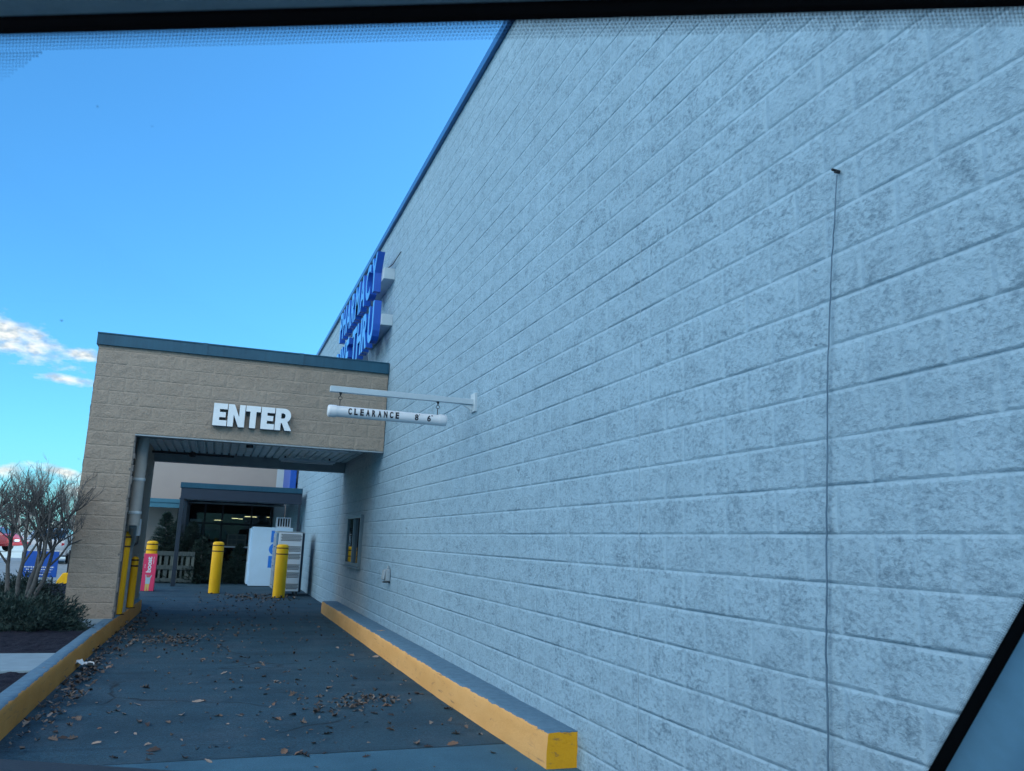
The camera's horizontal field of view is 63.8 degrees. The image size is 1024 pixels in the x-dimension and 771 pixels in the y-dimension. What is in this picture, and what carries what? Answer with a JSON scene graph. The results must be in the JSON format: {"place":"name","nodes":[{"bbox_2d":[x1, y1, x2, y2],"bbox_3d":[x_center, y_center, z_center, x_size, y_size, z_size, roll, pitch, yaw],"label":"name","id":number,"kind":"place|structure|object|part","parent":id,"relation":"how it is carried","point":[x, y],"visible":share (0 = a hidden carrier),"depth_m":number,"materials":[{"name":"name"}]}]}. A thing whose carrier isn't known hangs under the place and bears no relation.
{"place":"outdoors","nodes":[
{"label":"outdoors","id":0,"kind":"place"},
{"bbox_2d":[0,672,27,692],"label":"ground mulch","id":1,"kind":"object","parent":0,"point":[7,679],"visible":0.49,"depth_m":6.83,"materials":[{"name":"brown soil"}]},
{"bbox_2d":[0,653,54,673],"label":"path","id":2,"kind":"structure","parent":0,"point":[20,662],"depth_m":7.70,"materials":[{"name":"grey concrete"}]},
{"bbox_2d":[4,583,65,601],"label":"ground mulch","id":3,"kind":"object","parent":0,"point":[63,585],"visible":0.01,"depth_m":17.69,"materials":[{"name":"soil"}]},
{"bbox_2d":[0,569,66,604],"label":"rounded shrub","id":4,"kind":"object","parent":3,"relation":"on","point":[45,589],"visible":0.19,"depth_m":12.73,"materials":[{"name":"green plant"}]},
{"bbox_2d":[0,462,105,599],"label":"bare shrub","id":5,"kind":"object","parent":3,"relation":"on","point":[36,499],"visible":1,"depth_m":11.17,"materials":[{"name":"brown plant"}]},
{"bbox_2d":[0,626,91,652],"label":"ground mulch","id":6,"kind":"object","parent":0,"point":[38,641],"visible":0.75,"depth_m":9.22,"materials":[{"name":"brown soil"}]},
{"bbox_2d":[0,588,101,631],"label":"spreading juniper","id":7,"kind":"object","parent":6,"relation":"on","point":[20,613],"visible":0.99,"depth_m":10.32,"materials":[{"name":"green plant"}]},
{"bbox_2d":[80,592,139,626],"bbox_3d":[-6.854,3.794,13.748,0.625,0.231,6.640,6,-12,-19],"label":"pavement pad","id":8,"kind":"object","parent":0,"point":[95,621],"visible":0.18,"depth_m":11.29,"materials":[{"name":"grey concrete"}]},
{"bbox_2d":[64,332,389,618],"bbox_3d":[-4.935,1.834,14.647,4.381,4.158,4.598,6,-12,-19],"label":"drive through canopy","id":9,"kind":"object","parent":8,"relation":"on","point":[164,395],"visible":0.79,"depth_m":12.63,"materials":[{"name":"brick"}]},
{"bbox_2d":[122,434,149,611],"bbox_3d":[-5.794,2.083,12.632,0.197,2.760,0.675,6,-12,-19],"label":"downpipe","id":10,"kind":"object","parent":9,"relation":"attached to","point":[137,490],"visible":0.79,"depth_m":12.48,"materials":[{"name":"metal"}]},
{"bbox_2d":[134,519,141,545],"bbox_3d":[-5.977,2.352,13.026,0.150,0.471,0.251,6,-12,-19],"label":"meter box","id":11,"kind":"object","parent":9,"relation":"attached to","point":[138,530],"visible":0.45,"depth_m":12.95,"materials":[{"name":"grey metal"}]},
{"bbox_2d":[212,403,290,431],"bbox_3d":[-4.014,0.497,12.744,1.167,0.343,0.105,6,-12,-19],"label":"enter sign","id":12,"kind":"object","parent":9,"relation":"attached to","point":[240,417],"visible":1,"depth_m":12.69,"materials":[{"name":"white plastic"}]},
{"bbox_2d":[227,534,246,546],"bbox_3d":[-9.731,5.463,29.039,0.640,0.420,0.400,6,-12,-19],"label":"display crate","id":13,"kind":"object","parent":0,"point":[233,539],"visible":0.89,"depth_m":28.89,"materials":[{"name":"black"}]},
{"bbox_2d":[0,21,503,530],"label":"sky","id":14,"kind":"structure","parent":0,"point":[265,180],"materials":[{"name":"blue"}]},
{"bbox_2d":[0,578,504,764],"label":"road","id":15,"kind":"structure","parent":0,"point":[197,727],"depth_m":7.60,"materials":[{"name":"grey asphalt"}]},
{"bbox_2d":[48,734,57,740],"bbox_3d":[-3.233,2.478,5.783,0.097,0.026,0.060,1,14,22],"label":"fallen leaf","id":16,"kind":"object","parent":15,"relation":"on","point":[53,738],"visible":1,"depth_m":5.79,"materials":[{"name":"brown plant"}]},
{"bbox_2d":[0,599,141,740],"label":"kerb","id":17,"kind":"structure","parent":15,"relation":"on","point":[20,698],"depth_m":7.49,"materials":[{"name":"concrete"}]},
{"bbox_2d":[116,531,131,614],"bbox_3d":[-5.895,2.829,12.436,0.192,1.227,0.192,6,-12,-19],"label":"bollard","id":18,"kind":"object","parent":17,"relation":"on","point":[123,574],"visible":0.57,"depth_m":12.39,"materials":[{"name":"yellow plastic"}]},
{"bbox_2d":[126,556,138,607],"bbox_3d":[-6.253,3.239,13.549,0.172,0.822,0.172,6,-12,-19],"label":"bollard","id":19,"kind":"object","parent":17,"relation":"on","point":[132,581],"visible":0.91,"depth_m":13.51,"materials":[{"name":"yellow plastic"}]},
{"bbox_2d":[146,541,157,553],"bbox_3d":[-9.194,4.574,20.873,0.330,1.242,0.330,6,-12,-19],"label":"bollard","id":20,"kind":"object","parent":15,"relation":"on","point":[151,547],"visible":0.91,"depth_m":20.86,"materials":[{"name":"yellow plastic"}]},
{"bbox_2d":[140,553,157,590],"bbox_3d":[-9.197,4.727,20.837,0.300,0.915,0.312,6,-12,-19],"label":"banner sleeve","id":21,"kind":"object","parent":20,"relation":"attached to","point":[149,572],"visible":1,"depth_m":20.70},
{"bbox_2d":[146,746,160,751],"bbox_3d":[-2.438,2.474,5.581,0.101,0.015,0.053,-4,14,-16],"label":"fallen leaf","id":22,"kind":"object","parent":15,"relation":"on","point":[154,748],"visible":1,"depth_m":5.59,"materials":[{"name":"plant"}]},
{"bbox_2d":[141,511,184,580],"bbox_3d":[-10.504,4.869,24.842,1.640,2.174,1.723,6,-12,-19],"label":"fir tree","id":23,"kind":"object","parent":15,"relation":"on","point":[162,539],"visible":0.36,"depth_m":24.82,"materials":[{"name":"green plant"}]},
{"bbox_2d":[155,551,194,582],"bbox_3d":[-10.016,5.345,24.201,1.200,0.905,0.060,6,-12,-19],"label":"pallet fence","id":24,"kind":"object","parent":15,"relation":"on","point":[165,566],"visible":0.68,"depth_m":24.21,"materials":[{"name":"beige wood"}]},
{"bbox_2d":[169,517,188,550],"bbox_3d":[-10.669,5.193,26.120,1.762,2.070,1.785,6,-12,-19],"label":"fir tree","id":25,"kind":"object","parent":15,"relation":"on","point":[175,523],"visible":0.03,"depth_m":26.16,"materials":[{"name":"green plant"}]},
{"bbox_2d":[162,521,210,581],"bbox_3d":[-10.037,5.184,25.508,1.850,2.017,1.948,6,-12,-19],"label":"fir tree","id":26,"kind":"object","parent":15,"relation":"on","point":[193,532],"visible":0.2,"depth_m":25.53,"materials":[{"name":"green plant"}]},
{"bbox_2d":[176,536,229,583],"bbox_3d":[-9.390,5.332,24.870,1.745,1.606,1.673,-3,-12,26],"label":"fir tree","id":27,"kind":"object","parent":15,"relation":"on","point":[200,566],"visible":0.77,"depth_m":24.70,"materials":[{"name":"green plant"}]},
{"bbox_2d":[208,542,223,593],"bbox_3d":[-7.496,4.609,20.833,0.334,1.282,0.334,6,-12,-19],"label":"bollard","id":28,"kind":"object","parent":15,"relation":"on","point":[216,567],"visible":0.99,"depth_m":20.73,"materials":[{"name":"yellow plastic"}]},
{"bbox_2d":[208,553,226,580],"bbox_3d":[-9.516,5.750,26.461,1.128,1.148,1.130,-6,-14,35],"label":"fir tree","id":29,"kind":"object","parent":15,"relation":"on","point":[223,562],"visible":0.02,"depth_m":26.49,"materials":[{"name":"green plant"}]},
{"bbox_2d":[221,542,246,583],"bbox_3d":[-8.488,5.480,25.335,1.112,1.340,1.088,-3,-12,23],"label":"fir tree","id":30,"kind":"object","parent":15,"relation":"on","point":[237,566],"visible":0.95,"depth_m":25.26,"materials":[{"name":"green plant"}]},
{"bbox_2d":[170,482,302,585],"bbox_3d":[-9.133,4.957,27.135,3.380,2.879,7.700,6,-12,-19],"label":"entrance canopy","id":31,"kind":"object","parent":15,"relation":"on","point":[208,493],"visible":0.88,"depth_m":23.86,"materials":[{"name":"grey metal"}]},
{"bbox_2d":[9,592,517,769],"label":"leaf litter","id":32,"kind":"object","parent":15,"relation":"on","point":[78,681],"visible":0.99,"depth_m":9.61,"materials":[{"name":"brown plant"}]},
{"bbox_2d":[75,659,93,665],"bbox_3d":[-4.552,2.954,8.764,0.183,0.061,0.180,6,-12,-19],"label":"paper scrap","id":33,"kind":"object","parent":32,"relation":"on","point":[82,662],"visible":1,"depth_m":8.74,"materials":[{"name":"white paper"}]},
{"bbox_2d":[244,527,292,586],"bbox_3d":[-7.399,5.177,24.913,1.245,1.723,1.109,6,-12,-19],"label":"ice freezer","id":34,"kind":"object","parent":15,"relation":"on","point":[259,557],"visible":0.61,"depth_m":24.34,"materials":[{"name":"metal"}]},
{"bbox_3d":[-7.944,5.120,24.731,0.089,1.620,0.980,6,-12,-19],"label":"door","id":35,"kind":"part","parent":34,"relation":"part of","materials":[{"name":"metal"}]},
{"bbox_2d":[275,517,290,527],"bbox_3d":[-6.972,4.182,25.047,0.410,0.308,0.480,6,-12,-19],"label":"condenser unit","id":36,"kind":"object","parent":34,"relation":"on","point":[282,522],"visible":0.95,"depth_m":24.90,"materials":[{"name":"white metal"}]},
{"bbox_2d":[272,544,288,597],"bbox_3d":[-5.685,4.554,20.203,0.352,1.282,0.352,6,-12,-19],"label":"bollard","id":37,"kind":"object","parent":15,"relation":"on","point":[280,571],"visible":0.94,"depth_m":20.09,"materials":[{"name":"yellow plastic"}]},
{"bbox_2d":[281,748,287,753],"bbox_3d":[-1.571,2.521,5.667,0.047,0.016,0.108,7,4,-10],"label":"fallen leaf","id":38,"kind":"object","parent":15,"relation":"on","point":[284,750],"visible":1,"depth_m":5.67,"materials":[{"name":"brown plant"}]},
{"bbox_2d":[269,531,305,595],"bbox_3d":[-5.870,4.613,21.391,0.730,1.599,1.154,6,-12,-19],"label":"tank cabinet","id":39,"kind":"object","parent":15,"relation":"on","point":[294,541],"visible":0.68,"depth_m":20.95,"materials":[{"name":"white metal"}]},
{"bbox_3d":[-6.258,4.580,21.555,0.061,1.390,0.460,6,-12,-19],"label":"door","id":40,"kind":"part","parent":39,"relation":"part of","materials":[{"name":"grey metal"}]},
{"bbox_3d":[-6.084,4.493,21.073,0.061,1.390,0.460,6,-12,-19],"label":"door","id":41,"kind":"part","parent":39,"relation":"part of","materials":[{"name":"grey metal"}]},
{"bbox_2d":[321,601,577,769],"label":"kerb","id":42,"kind":"structure","parent":15,"relation":"on","point":[544,740],"depth_m":7.10,"materials":[{"name":"yellow concrete"}]},
{"bbox_2d":[447,741,457,744],"bbox_3d":[-0.443,2.641,6.060,0.104,0.013,0.046,-3,12,-24],"label":"fallen leaf","id":43,"kind":"object","parent":15,"relation":"on","point":[452,743],"visible":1,"depth_m":6.07,"materials":[{"name":"brown plant"}]},
{"bbox_2d":[0,531,505,765],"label":"ground","id":44,"kind":"structure","parent":0,"point":[16,557],"depth_m":30.77,"materials":[{"name":"grey asphalt"}]},
{"bbox_2d":[0,527,22,550],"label":"parked car","id":45,"kind":"object","parent":44,"relation":"on","point":[4,541],"visible":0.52,"depth_m":49.21,"materials":[{"name":"red paint"}]},
{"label":"rear window","id":46,"kind":"part","parent":45,"relation":"part of","materials":[{"name":"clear glass"}]},
{"bbox_2d":[4,461,44,534],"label":"bare tree","id":47,"kind":"object","parent":44,"relation":"on","point":[10,486],"visible":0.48,"depth_m":100.89,"materials":[{"name":"brown plant"}]},
{"bbox_2d":[11,454,57,537],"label":"bare tree","id":48,"kind":"object","parent":44,"relation":"on","point":[47,481],"visible":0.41,"depth_m":103.48,"materials":[{"name":"brown plant"}]},
{"bbox_2d":[0,501,75,535],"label":"treeline","id":49,"kind":"object","parent":44,"relation":"on","point":[23,527],"visible":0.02,"depth_m":129.72,"materials":[{"name":"plant"}]},
{"bbox_2d":[22,551,59,588],"bbox_3d":[-9.938,3.981,17.258,0.660,0.980,0.024,6,-12,-19],"label":"lawn sign","id":50,"kind":"object","parent":44,"relation":"on","point":[30,563],"visible":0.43,"depth_m":17.30,"materials":[{"name":"blue plastic"}]},
{"bbox_2d":[21,528,72,563],"bbox_3d":[-20.343,7.066,36.404,2.120,1.470,4.652,7,-12,-22],"label":"parked car","id":51,"kind":"object","parent":44,"relation":"on","point":[59,547],"visible":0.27,"depth_m":34.54,"materials":[{"name":"silver metal"}]},
{"bbox_3d":[-19.752,6.347,35.141,1.401,0.342,0.608,7,-12,-22],"label":"rear window","id":52,"kind":"part","parent":51,"relation":"part of","materials":[{"name":"black glass"}]},
{"bbox_2d":[49,481,77,529],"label":"bare tree","id":53,"kind":"object","parent":44,"relation":"on","point":[69,500],"visible":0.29,"depth_m":111.60,"materials":[{"name":"brown plant"}]},
{"bbox_2d":[56,534,72,583],"bbox_3d":[-11.553,4.548,21.427,0.400,1.340,0.360,6,-12,-19],"label":"parking sign","id":54,"kind":"object","parent":44,"relation":"on","point":[63,577],"visible":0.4,"depth_m":21.38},
{"bbox_2d":[51,472,80,526],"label":"bare tree","id":55,"kind":"object","parent":44,"relation":"on","point":[68,490],"visible":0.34,"depth_m":115.44,"materials":[{"name":"brown plant"}]},
{"bbox_2d":[142,7,1023,770],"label":"store building","id":56,"kind":"structure","parent":44,"relation":"on","point":[602,507],"depth_m":4.49,"materials":[{"name":"white brick"}]},
{"bbox_2d":[149,498,183,507],"bbox_3d":[-12.576,5.205,28.213,2.340,2.554,3.490,6,-12,-19],"label":"side canopy","id":57,"kind":"object","parent":56,"relation":"attached to","point":[164,503],"visible":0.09,"depth_m":27.02,"materials":[{"name":"metal"}]},
{"bbox_2d":[190,519,201,534],"bbox_3d":[-11.754,5.277,30.488,0.430,0.650,0.020,6,-12,-19],"label":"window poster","id":58,"kind":"object","parent":56,"relation":"attached to","point":[198,520],"depth_m":30.53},
{"bbox_2d":[189,532,214,548],"bbox_3d":[-12.204,6.449,31.957,1.100,1.556,0.400,6,-12,-19],"label":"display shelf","id":59,"kind":"object","parent":56,"relation":"in","point":[207,535],"visible":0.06,"depth_m":32.00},
{"bbox_2d":[224,533,248,568],"bbox_3d":[-10.446,6.559,32.141,1.450,1.538,0.400,6,-12,-19],"label":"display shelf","id":60,"kind":"object","parent":56,"relation":"in","point":[228,556],"visible":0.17,"depth_m":31.84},
{"bbox_2d":[283,470,297,487],"bbox_3d":[-7.811,2.978,29.104,0.274,1.580,3.000,6,-12,-19],"label":"wall sign","id":61,"kind":"object","parent":56,"relation":"attached to","point":[290,478],"visible":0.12,"depth_m":27.73,"materials":[{"name":"paint"}]},
{"bbox_2d":[342,514,363,569],"bbox_3d":[-2.931,2.888,15.223,0.115,0.955,1.620,6,-12,-19],"label":"window","id":62,"kind":"structure","parent":56,"relation":"in","point":[353,550],"depth_m":15.15,"materials":[{"name":"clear glass"}]},
{"bbox_2d":[337,251,400,360],"bbox_3d":[-2.976,-1.111,16.171,0.315,1.550,5.810,6,-12,-19],"label":"pharmacy sign","id":63,"kind":"object","parent":56,"relation":"attached to","point":[365,324],"visible":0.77,"depth_m":14.79,"materials":[{"name":"paint"}]},
{"bbox_2d":[381,566,390,582],"bbox_3d":[-1.839,2.749,11.975,0.110,0.232,0.180,6,-12,-19],"label":"outlet box","id":64,"kind":"object","parent":56,"relation":"attached to","point":[385,576],"visible":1,"depth_m":11.91,"materials":[{"name":"grey metal"}]},
{"bbox_2d":[327,385,476,425],"bbox_3d":[-1.114,0.199,8.460,1.529,0.376,0.160,6,-12,-19],"label":"clearance bar","id":65,"kind":"object","parent":56,"relation":"attached to","point":[388,415],"visible":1,"depth_m":8.39,"materials":[{"name":"paint"}]},
{"bbox_2d":[825,168,839,770],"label":"cable","id":66,"kind":"object","parent":56,"relation":"attached to","point":[836,171],"visible":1,"depth_m":3.50,"materials":[{"name":"grey metal"}]},
{"bbox_2d":[103,744,580,770],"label":"pavement","id":67,"kind":"structure","parent":0,"point":[505,757],"depth_m":5.50,"materials":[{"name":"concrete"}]},
{"bbox_2d":[299,751,309,756],"bbox_3d":[-1.408,2.509,5.601,0.103,0.025,0.062,13,-12,24],"label":"fallen leaf","id":68,"kind":"object","parent":67,"relation":"on","point":[301,752],"visible":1,"depth_m":5.61,"materials":[{"name":"brown plant"}]},
{"bbox_2d":[0,0,1023,770],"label":"car","id":69,"kind":"object","parent":67,"relation":"on","point":[986,732],"visible":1,"depth_m":0.52,"materials":[{"name":"black glass"}]}
]}

